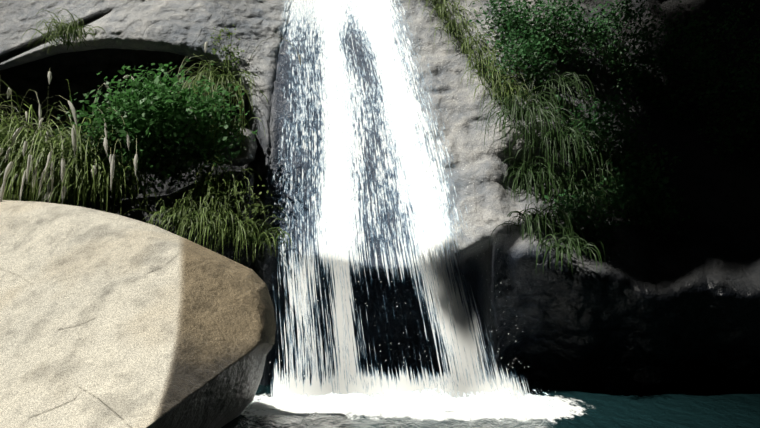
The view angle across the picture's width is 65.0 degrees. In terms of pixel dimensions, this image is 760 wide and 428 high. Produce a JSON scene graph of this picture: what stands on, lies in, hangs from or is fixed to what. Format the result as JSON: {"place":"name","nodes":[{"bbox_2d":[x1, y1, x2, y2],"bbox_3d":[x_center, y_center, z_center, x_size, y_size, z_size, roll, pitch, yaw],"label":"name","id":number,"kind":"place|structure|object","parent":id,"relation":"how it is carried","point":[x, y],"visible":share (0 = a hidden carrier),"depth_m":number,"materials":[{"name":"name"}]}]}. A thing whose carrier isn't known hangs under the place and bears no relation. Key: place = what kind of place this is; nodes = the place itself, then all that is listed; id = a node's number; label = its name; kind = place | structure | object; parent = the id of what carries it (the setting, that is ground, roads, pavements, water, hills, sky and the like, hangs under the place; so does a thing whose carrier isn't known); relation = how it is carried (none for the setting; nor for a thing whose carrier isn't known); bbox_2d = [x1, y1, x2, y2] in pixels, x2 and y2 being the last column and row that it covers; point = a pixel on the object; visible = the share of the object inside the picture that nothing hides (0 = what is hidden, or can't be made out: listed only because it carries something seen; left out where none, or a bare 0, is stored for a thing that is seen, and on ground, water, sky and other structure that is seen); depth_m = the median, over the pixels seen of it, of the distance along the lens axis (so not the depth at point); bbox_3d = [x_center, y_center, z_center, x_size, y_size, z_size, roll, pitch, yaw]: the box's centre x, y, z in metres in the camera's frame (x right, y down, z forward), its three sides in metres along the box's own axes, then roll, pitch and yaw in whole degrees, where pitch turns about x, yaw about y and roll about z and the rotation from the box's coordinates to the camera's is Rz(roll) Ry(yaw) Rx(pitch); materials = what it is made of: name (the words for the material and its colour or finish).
{"place":"outdoors","nodes":[
{"label":"outdoors","id":0,"kind":"place"},
{"bbox_2d":[4,171,254,271],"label":"cave floor","id":1,"kind":"structure","parent":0,"point":[121,208],"depth_m":9.41,"materials":[{"name":"stone"}]},
{"bbox_2d":[220,127,256,165],"bbox_3d":[-2.629,-1.283,10.907,0.749,0.956,1.483,1,-5,-10],"label":"rock","id":2,"kind":"object","parent":1,"relation":"on","point":[247,155],"visible":0.5,"depth_m":10.30,"materials":[{"name":"stone"}]},
{"bbox_2d":[0,0,759,255],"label":"bush","id":3,"kind":"object","parent":1,"relation":"on","point":[142,115],"depth_m":10.39,"materials":[{"name":"green plant"}]},
{"bbox_2d":[0,0,293,289],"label":"overhang rock","id":4,"kind":"object","parent":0,"point":[184,27],"visible":0.79,"depth_m":12.18,"materials":[{"name":"stone"}]},
{"bbox_2d":[0,0,660,275],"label":"grass","id":5,"kind":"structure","parent":0,"point":[79,182],"depth_m":9.66,"materials":[{"name":"green plant"}]},
{"bbox_2d":[0,42,300,202],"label":"grass plumes","id":6,"kind":"object","parent":5,"relation":"on","point":[74,137],"depth_m":8.73,"materials":[{"name":"beige plant"}]},
{"bbox_2d":[0,0,759,387],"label":"rock cliff","id":7,"kind":"structure","parent":0,"point":[672,310],"depth_m":10.43,"materials":[{"name":"stone"}]},
{"bbox_2d":[221,368,759,427],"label":"pool water","id":8,"kind":"structure","parent":0,"point":[577,404],"depth_m":7.83,"materials":[{"name":"teal liquid"}]},
{"bbox_2d":[0,200,275,427],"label":"boulder","id":9,"kind":"object","parent":8,"relation":"in","point":[109,320],"visible":1,"depth_m":5.77,"materials":[{"name":"stone"}]},
{"bbox_2d":[248,386,553,412],"bbox_3d":[0.264,2.544,8.201,4.550,0.293,0.708,0,-5,1],"label":"foam","id":10,"kind":"object","parent":8,"relation":"on","point":[430,401],"visible":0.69,"depth_m":8.14,"materials":[{"name":"liquid"}]},
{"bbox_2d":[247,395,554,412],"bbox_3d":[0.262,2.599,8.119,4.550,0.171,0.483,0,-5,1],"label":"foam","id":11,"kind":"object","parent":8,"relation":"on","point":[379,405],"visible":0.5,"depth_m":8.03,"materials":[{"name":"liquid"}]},
{"bbox_2d":[269,0,539,399],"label":"waterfall","id":12,"kind":"structure","parent":8,"relation":"in","point":[376,14],"depth_m":9.93,"materials":[{"name":"liquid"}]}
]}

